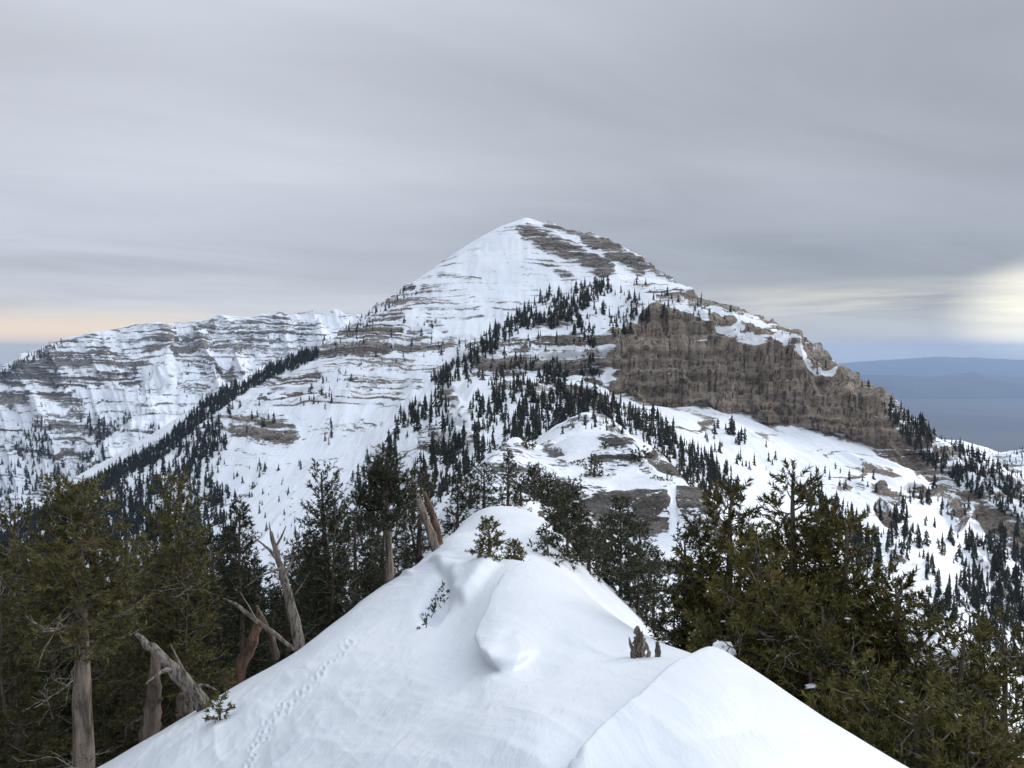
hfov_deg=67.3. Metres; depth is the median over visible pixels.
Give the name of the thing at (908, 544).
conifer
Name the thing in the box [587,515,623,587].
pine tree
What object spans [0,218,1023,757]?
mountain
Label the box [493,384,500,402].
conifer
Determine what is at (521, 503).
pine tree
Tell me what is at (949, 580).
conifer
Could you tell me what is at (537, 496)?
pine tree
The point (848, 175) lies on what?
sky
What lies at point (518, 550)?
young pine
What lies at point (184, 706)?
tree stump
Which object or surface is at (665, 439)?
conifer
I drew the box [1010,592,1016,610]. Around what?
conifer
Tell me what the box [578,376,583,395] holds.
conifer
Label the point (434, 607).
buried shrub
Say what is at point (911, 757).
bristlecone pine
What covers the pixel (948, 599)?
conifer
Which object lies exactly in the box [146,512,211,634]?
pine tree
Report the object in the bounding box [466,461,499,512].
pine tree
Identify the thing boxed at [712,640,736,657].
boulder
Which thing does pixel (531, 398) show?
conifer
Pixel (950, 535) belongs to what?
conifer
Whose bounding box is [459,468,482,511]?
pine tree
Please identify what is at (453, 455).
conifer
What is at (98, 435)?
conifer forest
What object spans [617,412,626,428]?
conifer
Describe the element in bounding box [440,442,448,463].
conifer
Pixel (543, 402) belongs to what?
conifer
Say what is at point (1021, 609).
conifer
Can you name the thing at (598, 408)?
conifer
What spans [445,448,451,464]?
conifer
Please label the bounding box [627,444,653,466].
pine tree
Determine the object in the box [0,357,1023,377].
range
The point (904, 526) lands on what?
conifer
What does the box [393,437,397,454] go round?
conifer
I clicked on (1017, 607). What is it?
conifer
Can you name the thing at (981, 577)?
conifer
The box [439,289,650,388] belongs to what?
conifer forest
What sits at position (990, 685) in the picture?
bristlecone pine
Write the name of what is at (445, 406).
conifer
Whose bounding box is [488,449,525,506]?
pine tree
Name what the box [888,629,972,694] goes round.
boulder
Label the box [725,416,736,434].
conifer
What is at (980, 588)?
conifer
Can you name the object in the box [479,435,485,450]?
conifer
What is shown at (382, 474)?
bristlecone pine
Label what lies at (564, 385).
conifer
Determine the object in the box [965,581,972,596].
conifer
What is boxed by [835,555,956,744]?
bristlecone pine
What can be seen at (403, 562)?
pine tree
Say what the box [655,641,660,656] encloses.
weathered stump
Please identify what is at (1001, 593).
conifer
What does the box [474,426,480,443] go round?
conifer
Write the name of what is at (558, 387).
conifer
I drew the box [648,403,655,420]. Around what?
conifer
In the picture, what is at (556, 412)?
conifer forest
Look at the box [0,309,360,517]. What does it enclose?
distant ridge
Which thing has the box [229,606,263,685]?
broken tree
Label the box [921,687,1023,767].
bristlecone pine
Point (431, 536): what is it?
dead tree
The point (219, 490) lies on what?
conifer
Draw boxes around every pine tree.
[0,547,38,685]
[0,555,119,767]
[0,573,35,762]
[1,543,115,766]
[3,550,102,762]
[59,551,202,766]
[64,549,129,663]
[87,580,140,736]
[92,568,166,740]
[132,548,149,565]
[136,500,214,699]
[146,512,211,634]
[164,530,249,683]
[165,521,280,718]
[182,548,223,664]
[213,560,283,684]
[265,585,281,628]
[270,532,337,652]
[277,534,309,626]
[280,550,342,657]
[348,538,399,606]
[357,515,402,593]
[397,531,413,574]
[398,557,414,573]
[440,472,475,535]
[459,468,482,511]
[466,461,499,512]
[485,438,508,449]
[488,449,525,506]
[506,467,525,476]
[509,477,538,511]
[513,434,536,449]
[516,461,558,505]
[521,483,543,502]
[526,522,578,568]
[535,487,611,567]
[538,471,560,502]
[538,498,574,542]
[548,479,574,516]
[564,475,585,497]
[568,457,585,466]
[569,503,597,564]
[571,523,619,582]
[579,454,608,476]
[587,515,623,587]
[591,494,653,603]
[599,441,613,448]
[611,517,663,626]
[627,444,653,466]
[633,548,678,640]
[650,470,674,483]
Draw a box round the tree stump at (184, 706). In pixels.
[175,692,193,720]
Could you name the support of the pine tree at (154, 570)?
on the snow ridge at (528, 662)
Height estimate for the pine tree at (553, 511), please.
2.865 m
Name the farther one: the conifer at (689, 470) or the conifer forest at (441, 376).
the conifer forest at (441, 376)
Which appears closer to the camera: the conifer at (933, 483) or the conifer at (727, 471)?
the conifer at (727, 471)
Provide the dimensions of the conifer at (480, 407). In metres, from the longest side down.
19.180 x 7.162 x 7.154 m
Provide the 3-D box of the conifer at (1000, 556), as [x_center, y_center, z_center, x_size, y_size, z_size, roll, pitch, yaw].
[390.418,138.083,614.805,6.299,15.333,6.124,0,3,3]
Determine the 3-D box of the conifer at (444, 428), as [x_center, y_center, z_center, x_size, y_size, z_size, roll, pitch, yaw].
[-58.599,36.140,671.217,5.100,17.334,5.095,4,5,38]
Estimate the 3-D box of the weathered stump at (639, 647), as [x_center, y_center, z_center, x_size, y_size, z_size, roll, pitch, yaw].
[1.085,2.260,6.566,0.196,0.389,0.226,2,3,37]
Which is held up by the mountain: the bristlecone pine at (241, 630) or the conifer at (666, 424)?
the conifer at (666, 424)
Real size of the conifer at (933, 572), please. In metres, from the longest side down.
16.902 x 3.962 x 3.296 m
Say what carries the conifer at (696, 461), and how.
on the mountain
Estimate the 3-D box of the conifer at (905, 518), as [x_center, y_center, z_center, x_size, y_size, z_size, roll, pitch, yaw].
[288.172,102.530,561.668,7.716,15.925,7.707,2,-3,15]
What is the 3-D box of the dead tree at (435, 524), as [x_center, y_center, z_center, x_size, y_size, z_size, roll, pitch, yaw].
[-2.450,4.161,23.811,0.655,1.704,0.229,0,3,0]
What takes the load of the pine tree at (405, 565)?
on the snow ridge at (528, 662)
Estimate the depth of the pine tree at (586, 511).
44.35 m
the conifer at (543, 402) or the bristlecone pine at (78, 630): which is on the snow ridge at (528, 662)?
the bristlecone pine at (78, 630)
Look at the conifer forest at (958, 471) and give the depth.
927.76 m
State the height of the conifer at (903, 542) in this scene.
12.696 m
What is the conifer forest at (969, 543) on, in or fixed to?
on the mountain
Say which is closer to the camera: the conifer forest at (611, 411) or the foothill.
the conifer forest at (611, 411)
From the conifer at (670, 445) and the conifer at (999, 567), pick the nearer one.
the conifer at (670, 445)
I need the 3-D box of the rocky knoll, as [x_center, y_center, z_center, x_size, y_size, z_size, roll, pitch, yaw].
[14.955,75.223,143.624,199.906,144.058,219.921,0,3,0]
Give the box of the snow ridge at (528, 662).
[97,506,907,767]
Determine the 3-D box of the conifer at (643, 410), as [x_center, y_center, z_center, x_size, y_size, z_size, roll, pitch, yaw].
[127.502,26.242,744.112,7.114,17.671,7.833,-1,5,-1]
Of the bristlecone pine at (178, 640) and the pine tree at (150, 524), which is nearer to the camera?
the bristlecone pine at (178, 640)
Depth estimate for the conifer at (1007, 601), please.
514.75 m
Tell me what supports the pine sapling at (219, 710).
on the snow ridge at (528, 662)
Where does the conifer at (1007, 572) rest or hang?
on the mountain
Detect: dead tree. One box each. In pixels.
[138,654,162,742]
[244,523,309,652]
[410,477,439,551]
[422,491,442,545]
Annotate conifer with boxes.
[148,477,157,493]
[204,470,207,485]
[215,436,219,450]
[215,485,223,502]
[385,434,392,452]
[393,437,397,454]
[412,414,418,430]
[427,405,433,417]
[428,433,435,450]
[428,444,438,463]
[433,463,437,481]
[439,435,445,452]
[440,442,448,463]
[442,419,446,433]
[444,394,447,412]
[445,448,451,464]
[450,448,458,463]
[453,434,459,448]
[470,392,474,408]
[472,420,476,436]
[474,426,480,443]
[475,389,482,405]
[476,402,482,417]
[476,440,479,453]
[478,393,486,412]
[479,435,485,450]
[480,444,484,460]
[491,431,495,445]
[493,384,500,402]
[495,389,500,407]
[495,399,500,414]
[501,375,506,390]
[502,404,509,419]
[502,423,508,436]
[516,404,526,419]
[524,420,528,435]
[525,403,529,415]
[528,386,536,402]
[530,389,536,402]
[537,421,541,435]
[540,392,545,408]
[555,377,559,394]
[561,376,569,394]
[564,390,570,408]
[571,383,579,398]
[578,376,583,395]
[587,390,591,405]
[591,379,599,395]
[595,399,600,413]
[601,301,605,314]
[606,275,610,288]
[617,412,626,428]
[640,403,645,417]
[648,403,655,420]
[656,431,663,446]
[663,417,668,432]
[663,431,667,444]
[667,438,672,454]
[687,462,692,477]
[693,452,700,467]
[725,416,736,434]
[725,459,728,475]
[833,490,841,509]
[841,498,843,514]
[859,532,865,546]
[873,532,881,546]
[877,504,883,520]
[885,527,891,546]
[887,561,891,580]
[888,552,894,571]
[892,503,898,522]
[893,540,896,557]
[894,520,898,537]
[900,496,904,519]
[900,515,909,533]
[900,520,909,537]
[902,534,906,548]
[906,535,911,549]
[913,525,921,541]
[916,533,922,547]
[922,530,931,546]
[925,491,931,504]
[925,564,928,579]
[929,475,937,488]
[930,552,935,575]
[932,595,941,619]
[934,568,942,587]
[939,539,946,555]
[942,587,947,604]
[944,588,951,611]
[946,524,956,542]
[948,573,951,588]
[950,600,959,621]
[955,588,962,606]
[960,553,963,565]
[961,570,967,589]
[962,560,966,573]
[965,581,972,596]
[966,495,971,510]
[967,523,970,538]
[972,555,976,572]
[972,591,980,607]
[977,569,983,588]
[978,584,987,600]
[987,537,991,551]
[987,598,998,617]
[993,554,1004,572]
[996,542,1002,558]
[997,550,1003,564]
[999,527,1007,542]
[999,585,1005,599]
[1002,620,1007,634]
[1004,573,1008,590]
[1005,597,1010,611]
[1006,565,1010,583]
[1006,585,1013,601]
[1009,610,1014,622]
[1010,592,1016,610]
[1011,565,1022,587]
[1013,520,1019,536]
[1014,578,1021,601]
[1016,598,1020,616]
[1018,586,1023,604]
[1019,603,1023,618]
[1020,555,1023,569]
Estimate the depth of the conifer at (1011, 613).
477.15 m
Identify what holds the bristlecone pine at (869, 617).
on the snow ridge at (528, 662)
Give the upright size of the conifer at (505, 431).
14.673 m
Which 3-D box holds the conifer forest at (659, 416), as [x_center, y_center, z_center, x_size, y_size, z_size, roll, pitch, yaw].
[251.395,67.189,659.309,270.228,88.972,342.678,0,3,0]
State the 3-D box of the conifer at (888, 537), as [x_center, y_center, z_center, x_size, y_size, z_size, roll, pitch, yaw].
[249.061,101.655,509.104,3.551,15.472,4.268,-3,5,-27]
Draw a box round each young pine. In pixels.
[465,515,510,560]
[503,538,526,560]
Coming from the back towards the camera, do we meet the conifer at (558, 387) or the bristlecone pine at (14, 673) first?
the conifer at (558, 387)
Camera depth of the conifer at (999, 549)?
618.91 m
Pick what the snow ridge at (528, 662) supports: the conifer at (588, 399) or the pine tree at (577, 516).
the pine tree at (577, 516)
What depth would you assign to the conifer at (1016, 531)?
813.26 m
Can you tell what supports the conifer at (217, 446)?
on the mountain
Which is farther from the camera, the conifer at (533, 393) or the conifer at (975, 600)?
the conifer at (533, 393)
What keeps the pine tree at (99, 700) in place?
on the snow ridge at (528, 662)
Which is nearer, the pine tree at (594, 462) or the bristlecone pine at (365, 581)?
the bristlecone pine at (365, 581)
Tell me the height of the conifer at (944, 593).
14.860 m
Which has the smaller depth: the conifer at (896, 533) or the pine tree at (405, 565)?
the pine tree at (405, 565)
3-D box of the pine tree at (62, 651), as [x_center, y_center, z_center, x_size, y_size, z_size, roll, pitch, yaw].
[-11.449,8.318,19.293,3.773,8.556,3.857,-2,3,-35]
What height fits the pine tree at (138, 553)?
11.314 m
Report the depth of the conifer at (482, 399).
742.12 m
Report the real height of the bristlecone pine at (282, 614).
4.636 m
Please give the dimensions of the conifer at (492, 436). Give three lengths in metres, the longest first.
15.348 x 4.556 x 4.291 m
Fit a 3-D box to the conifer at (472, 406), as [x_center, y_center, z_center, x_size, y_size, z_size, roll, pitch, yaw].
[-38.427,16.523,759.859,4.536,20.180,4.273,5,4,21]
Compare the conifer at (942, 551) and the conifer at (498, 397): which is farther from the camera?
the conifer at (498, 397)
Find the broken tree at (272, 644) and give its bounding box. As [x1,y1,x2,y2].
[254,605,279,659]
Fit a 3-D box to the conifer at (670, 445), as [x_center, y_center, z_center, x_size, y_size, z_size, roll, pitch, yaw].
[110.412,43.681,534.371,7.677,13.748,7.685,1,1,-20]
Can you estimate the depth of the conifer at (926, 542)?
557.81 m
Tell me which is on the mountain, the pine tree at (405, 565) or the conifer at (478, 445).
the conifer at (478, 445)
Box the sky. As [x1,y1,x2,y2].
[0,0,1023,363]
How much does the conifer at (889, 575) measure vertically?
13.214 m
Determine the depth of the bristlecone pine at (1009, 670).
9.79 m
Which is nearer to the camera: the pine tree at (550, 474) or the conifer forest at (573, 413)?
the pine tree at (550, 474)
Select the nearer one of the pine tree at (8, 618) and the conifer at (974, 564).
the pine tree at (8, 618)
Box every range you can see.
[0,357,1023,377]
[860,372,1023,398]
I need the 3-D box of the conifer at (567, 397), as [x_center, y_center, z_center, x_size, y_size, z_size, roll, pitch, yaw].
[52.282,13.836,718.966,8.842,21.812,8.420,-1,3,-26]
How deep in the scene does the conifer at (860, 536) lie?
488.02 m
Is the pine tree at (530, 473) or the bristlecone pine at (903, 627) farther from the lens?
the pine tree at (530, 473)
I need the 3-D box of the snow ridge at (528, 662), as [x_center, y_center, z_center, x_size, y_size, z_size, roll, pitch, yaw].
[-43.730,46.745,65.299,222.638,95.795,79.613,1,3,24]
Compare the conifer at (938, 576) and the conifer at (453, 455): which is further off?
the conifer at (453, 455)
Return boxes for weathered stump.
[629,626,650,658]
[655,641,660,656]
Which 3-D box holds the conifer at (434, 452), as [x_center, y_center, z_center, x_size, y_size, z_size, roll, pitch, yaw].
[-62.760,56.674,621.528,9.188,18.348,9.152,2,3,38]
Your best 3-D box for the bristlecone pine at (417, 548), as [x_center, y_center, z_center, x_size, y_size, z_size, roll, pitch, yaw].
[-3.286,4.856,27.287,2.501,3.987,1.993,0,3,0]
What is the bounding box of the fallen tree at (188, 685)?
[135,632,214,711]
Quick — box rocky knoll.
[397,412,748,644]
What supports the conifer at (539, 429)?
on the mountain
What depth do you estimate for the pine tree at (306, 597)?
19.34 m
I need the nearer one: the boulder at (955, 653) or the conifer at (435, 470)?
the boulder at (955, 653)
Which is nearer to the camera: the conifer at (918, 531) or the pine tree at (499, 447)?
the pine tree at (499, 447)
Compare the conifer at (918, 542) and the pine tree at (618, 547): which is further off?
the conifer at (918, 542)
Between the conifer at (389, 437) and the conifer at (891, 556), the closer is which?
the conifer at (891, 556)
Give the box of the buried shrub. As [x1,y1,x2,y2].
[416,581,448,628]
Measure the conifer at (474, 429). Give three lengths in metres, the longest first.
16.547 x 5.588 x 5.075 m
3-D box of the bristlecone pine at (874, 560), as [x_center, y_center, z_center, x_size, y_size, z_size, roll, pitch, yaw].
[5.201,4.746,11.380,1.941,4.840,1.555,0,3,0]
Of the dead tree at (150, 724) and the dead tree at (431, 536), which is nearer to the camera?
the dead tree at (150, 724)
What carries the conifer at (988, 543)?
on the mountain
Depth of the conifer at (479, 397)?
769.89 m
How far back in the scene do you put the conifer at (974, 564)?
568.35 m
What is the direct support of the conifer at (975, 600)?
on the mountain
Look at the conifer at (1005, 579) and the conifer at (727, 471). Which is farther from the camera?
the conifer at (1005, 579)
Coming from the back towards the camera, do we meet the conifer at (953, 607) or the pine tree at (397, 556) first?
the conifer at (953, 607)
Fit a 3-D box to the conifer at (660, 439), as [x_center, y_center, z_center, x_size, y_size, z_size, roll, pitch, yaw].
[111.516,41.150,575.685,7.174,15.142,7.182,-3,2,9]
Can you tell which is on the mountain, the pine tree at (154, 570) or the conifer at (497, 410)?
the conifer at (497, 410)
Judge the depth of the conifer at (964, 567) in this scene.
539.42 m
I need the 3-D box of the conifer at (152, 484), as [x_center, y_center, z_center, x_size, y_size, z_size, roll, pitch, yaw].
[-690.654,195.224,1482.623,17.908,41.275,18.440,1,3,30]
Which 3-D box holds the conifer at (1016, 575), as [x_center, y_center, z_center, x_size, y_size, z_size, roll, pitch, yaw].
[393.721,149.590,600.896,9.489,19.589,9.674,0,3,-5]
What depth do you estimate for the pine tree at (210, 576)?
24.24 m
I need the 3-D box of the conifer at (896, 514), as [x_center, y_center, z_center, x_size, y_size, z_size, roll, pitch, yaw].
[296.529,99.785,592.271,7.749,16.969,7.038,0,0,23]
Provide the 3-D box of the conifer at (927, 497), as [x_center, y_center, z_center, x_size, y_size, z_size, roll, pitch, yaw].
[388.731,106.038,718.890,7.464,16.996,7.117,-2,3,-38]
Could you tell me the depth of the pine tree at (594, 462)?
84.37 m
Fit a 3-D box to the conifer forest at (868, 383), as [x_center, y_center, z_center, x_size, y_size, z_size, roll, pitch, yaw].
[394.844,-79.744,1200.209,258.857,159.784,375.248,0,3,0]
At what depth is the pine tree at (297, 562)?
26.09 m
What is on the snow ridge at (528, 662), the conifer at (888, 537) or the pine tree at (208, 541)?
the pine tree at (208, 541)
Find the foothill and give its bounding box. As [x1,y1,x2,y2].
[942,439,1023,477]
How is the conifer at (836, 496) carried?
on the mountain
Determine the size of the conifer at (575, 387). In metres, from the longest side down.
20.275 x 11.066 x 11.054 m
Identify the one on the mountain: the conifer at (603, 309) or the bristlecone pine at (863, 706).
the conifer at (603, 309)
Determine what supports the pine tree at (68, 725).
on the snow ridge at (528, 662)
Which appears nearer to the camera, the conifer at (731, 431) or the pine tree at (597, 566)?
the pine tree at (597, 566)
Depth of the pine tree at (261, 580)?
20.91 m
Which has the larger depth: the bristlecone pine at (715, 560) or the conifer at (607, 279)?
the conifer at (607, 279)
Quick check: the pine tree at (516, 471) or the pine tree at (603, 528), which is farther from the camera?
the pine tree at (516, 471)
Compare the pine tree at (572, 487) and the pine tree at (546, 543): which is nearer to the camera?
the pine tree at (546, 543)
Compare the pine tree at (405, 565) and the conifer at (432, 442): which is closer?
the pine tree at (405, 565)
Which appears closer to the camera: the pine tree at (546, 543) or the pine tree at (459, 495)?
the pine tree at (546, 543)
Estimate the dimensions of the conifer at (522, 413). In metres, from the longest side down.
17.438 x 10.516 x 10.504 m
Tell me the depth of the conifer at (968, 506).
740.93 m
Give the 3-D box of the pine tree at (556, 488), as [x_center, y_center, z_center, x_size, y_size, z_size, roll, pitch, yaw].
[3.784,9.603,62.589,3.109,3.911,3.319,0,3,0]
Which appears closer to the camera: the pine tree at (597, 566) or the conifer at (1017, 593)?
the pine tree at (597, 566)
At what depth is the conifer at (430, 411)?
809.37 m
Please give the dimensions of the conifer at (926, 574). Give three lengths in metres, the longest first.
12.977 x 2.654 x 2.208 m
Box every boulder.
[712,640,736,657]
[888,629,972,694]
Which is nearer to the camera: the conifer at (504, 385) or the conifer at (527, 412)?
the conifer at (527, 412)
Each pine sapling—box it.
[200,688,236,721]
[219,669,236,690]
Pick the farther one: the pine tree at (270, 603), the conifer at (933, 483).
the conifer at (933, 483)
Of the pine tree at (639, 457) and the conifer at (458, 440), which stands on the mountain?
the conifer at (458, 440)
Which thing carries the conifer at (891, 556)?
on the mountain
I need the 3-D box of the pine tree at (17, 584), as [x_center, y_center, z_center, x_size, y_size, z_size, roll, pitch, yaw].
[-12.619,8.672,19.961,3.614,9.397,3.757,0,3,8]
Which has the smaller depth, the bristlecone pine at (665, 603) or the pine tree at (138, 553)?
the bristlecone pine at (665, 603)
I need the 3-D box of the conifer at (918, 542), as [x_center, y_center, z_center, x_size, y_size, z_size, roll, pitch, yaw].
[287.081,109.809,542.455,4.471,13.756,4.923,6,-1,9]
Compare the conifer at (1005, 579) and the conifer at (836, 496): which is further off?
the conifer at (836, 496)
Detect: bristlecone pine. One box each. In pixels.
[0,470,157,767]
[0,496,72,767]
[69,546,160,767]
[93,465,236,741]
[203,493,283,697]
[255,546,311,669]
[282,457,367,651]
[336,491,384,611]
[345,442,427,583]
[392,466,443,569]
[643,519,723,650]
[660,477,807,654]
[681,521,885,708]
[715,506,775,632]
[734,458,889,707]
[759,583,898,748]
[793,500,926,746]
[796,648,929,756]
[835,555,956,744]
[847,667,981,767]
[848,544,928,710]
[884,608,1020,765]
[902,588,983,722]
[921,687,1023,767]
[939,604,1023,763]
[954,604,1023,760]
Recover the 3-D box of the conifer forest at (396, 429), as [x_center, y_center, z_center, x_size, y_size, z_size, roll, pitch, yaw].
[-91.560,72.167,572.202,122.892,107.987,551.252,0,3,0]
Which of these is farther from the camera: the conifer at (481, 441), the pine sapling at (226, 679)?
the conifer at (481, 441)
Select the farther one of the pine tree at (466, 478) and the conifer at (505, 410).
the conifer at (505, 410)
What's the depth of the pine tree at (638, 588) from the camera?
30.24 m
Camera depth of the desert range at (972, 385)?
36257.64 m
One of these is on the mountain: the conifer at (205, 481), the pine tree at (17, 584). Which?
the conifer at (205, 481)
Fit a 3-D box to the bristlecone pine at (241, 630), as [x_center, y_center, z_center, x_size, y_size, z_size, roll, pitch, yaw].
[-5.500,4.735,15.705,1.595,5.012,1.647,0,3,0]
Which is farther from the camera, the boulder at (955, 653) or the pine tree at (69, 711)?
the pine tree at (69, 711)
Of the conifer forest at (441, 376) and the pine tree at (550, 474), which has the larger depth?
the conifer forest at (441, 376)
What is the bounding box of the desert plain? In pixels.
[896,399,1023,451]
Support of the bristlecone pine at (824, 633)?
on the snow ridge at (528, 662)
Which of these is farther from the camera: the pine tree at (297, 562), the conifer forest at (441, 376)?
the conifer forest at (441, 376)
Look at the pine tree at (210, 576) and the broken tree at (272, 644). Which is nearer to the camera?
the broken tree at (272, 644)
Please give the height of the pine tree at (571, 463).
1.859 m
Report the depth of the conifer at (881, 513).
602.11 m
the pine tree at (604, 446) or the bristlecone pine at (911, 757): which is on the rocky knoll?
the pine tree at (604, 446)
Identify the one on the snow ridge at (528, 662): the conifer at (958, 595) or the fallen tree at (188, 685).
the fallen tree at (188, 685)
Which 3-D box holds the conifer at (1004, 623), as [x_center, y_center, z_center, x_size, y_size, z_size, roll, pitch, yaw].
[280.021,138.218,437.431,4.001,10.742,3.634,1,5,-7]
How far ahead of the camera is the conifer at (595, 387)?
755.52 m
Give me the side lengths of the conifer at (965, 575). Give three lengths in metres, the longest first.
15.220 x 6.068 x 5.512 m
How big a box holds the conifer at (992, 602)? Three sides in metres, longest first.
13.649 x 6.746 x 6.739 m
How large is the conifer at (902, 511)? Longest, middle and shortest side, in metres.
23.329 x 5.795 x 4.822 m
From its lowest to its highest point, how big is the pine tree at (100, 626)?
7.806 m
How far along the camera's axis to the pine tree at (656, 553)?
34.35 m
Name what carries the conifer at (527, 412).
on the mountain
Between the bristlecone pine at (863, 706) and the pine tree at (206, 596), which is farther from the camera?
the pine tree at (206, 596)
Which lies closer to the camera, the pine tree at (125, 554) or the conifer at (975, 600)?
the pine tree at (125, 554)
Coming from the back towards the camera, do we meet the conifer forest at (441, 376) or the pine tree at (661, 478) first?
the conifer forest at (441, 376)
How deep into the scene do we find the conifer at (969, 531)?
671.99 m
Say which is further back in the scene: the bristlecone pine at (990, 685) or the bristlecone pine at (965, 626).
the bristlecone pine at (965, 626)
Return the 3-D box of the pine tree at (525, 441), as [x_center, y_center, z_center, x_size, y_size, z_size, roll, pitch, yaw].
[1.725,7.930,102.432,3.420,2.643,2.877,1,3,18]
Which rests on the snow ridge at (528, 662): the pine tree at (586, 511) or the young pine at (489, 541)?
the young pine at (489, 541)
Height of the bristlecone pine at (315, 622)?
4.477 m
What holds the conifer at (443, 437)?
on the mountain
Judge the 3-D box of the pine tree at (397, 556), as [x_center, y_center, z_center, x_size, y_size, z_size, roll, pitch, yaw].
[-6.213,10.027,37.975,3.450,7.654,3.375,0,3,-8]
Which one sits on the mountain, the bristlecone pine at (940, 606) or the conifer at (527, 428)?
the conifer at (527, 428)
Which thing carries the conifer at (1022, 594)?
on the mountain
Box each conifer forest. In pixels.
[0,286,443,609]
[0,334,1023,507]
[327,392,449,545]
[351,275,612,488]
[430,368,601,514]
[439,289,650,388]
[560,402,623,433]
[589,388,740,500]
[615,276,726,321]
[638,405,923,559]
[700,293,870,387]
[797,479,1023,667]
[884,395,1023,521]
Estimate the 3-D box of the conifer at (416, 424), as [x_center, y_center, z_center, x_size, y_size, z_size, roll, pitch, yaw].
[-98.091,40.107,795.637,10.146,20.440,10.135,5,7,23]
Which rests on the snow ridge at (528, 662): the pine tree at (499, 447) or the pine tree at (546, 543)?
the pine tree at (546, 543)
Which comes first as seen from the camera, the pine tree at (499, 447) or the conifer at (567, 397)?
the pine tree at (499, 447)
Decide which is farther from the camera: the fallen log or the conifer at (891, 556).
the conifer at (891, 556)
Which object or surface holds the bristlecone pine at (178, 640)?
on the snow ridge at (528, 662)
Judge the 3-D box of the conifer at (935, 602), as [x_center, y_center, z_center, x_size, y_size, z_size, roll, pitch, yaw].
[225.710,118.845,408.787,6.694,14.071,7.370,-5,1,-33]
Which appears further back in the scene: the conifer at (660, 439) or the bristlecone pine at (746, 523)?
the conifer at (660, 439)
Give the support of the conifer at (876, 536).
on the mountain
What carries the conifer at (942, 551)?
on the mountain
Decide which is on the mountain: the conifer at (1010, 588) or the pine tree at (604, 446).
the conifer at (1010, 588)
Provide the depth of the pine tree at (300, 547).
22.88 m
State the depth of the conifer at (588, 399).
689.87 m
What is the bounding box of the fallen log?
[222,592,294,650]
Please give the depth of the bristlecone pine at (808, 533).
10.05 m
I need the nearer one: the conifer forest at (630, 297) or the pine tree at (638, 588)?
the pine tree at (638, 588)
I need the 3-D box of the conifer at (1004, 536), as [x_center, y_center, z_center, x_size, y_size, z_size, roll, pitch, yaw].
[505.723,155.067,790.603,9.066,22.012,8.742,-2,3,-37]
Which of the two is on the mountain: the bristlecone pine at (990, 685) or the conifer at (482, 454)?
the conifer at (482, 454)
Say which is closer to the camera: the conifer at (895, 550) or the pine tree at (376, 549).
the pine tree at (376, 549)
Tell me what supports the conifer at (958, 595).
on the mountain
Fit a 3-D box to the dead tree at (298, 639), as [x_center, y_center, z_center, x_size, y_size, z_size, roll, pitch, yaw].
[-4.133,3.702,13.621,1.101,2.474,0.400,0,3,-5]
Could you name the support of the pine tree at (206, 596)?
on the snow ridge at (528, 662)
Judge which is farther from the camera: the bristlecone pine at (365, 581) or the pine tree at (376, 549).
the pine tree at (376, 549)
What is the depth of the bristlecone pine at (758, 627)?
9.21 m
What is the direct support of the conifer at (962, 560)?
on the mountain
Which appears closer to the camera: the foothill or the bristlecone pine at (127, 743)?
the bristlecone pine at (127, 743)
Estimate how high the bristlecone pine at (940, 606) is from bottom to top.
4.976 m
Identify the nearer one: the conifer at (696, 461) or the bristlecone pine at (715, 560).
the bristlecone pine at (715, 560)

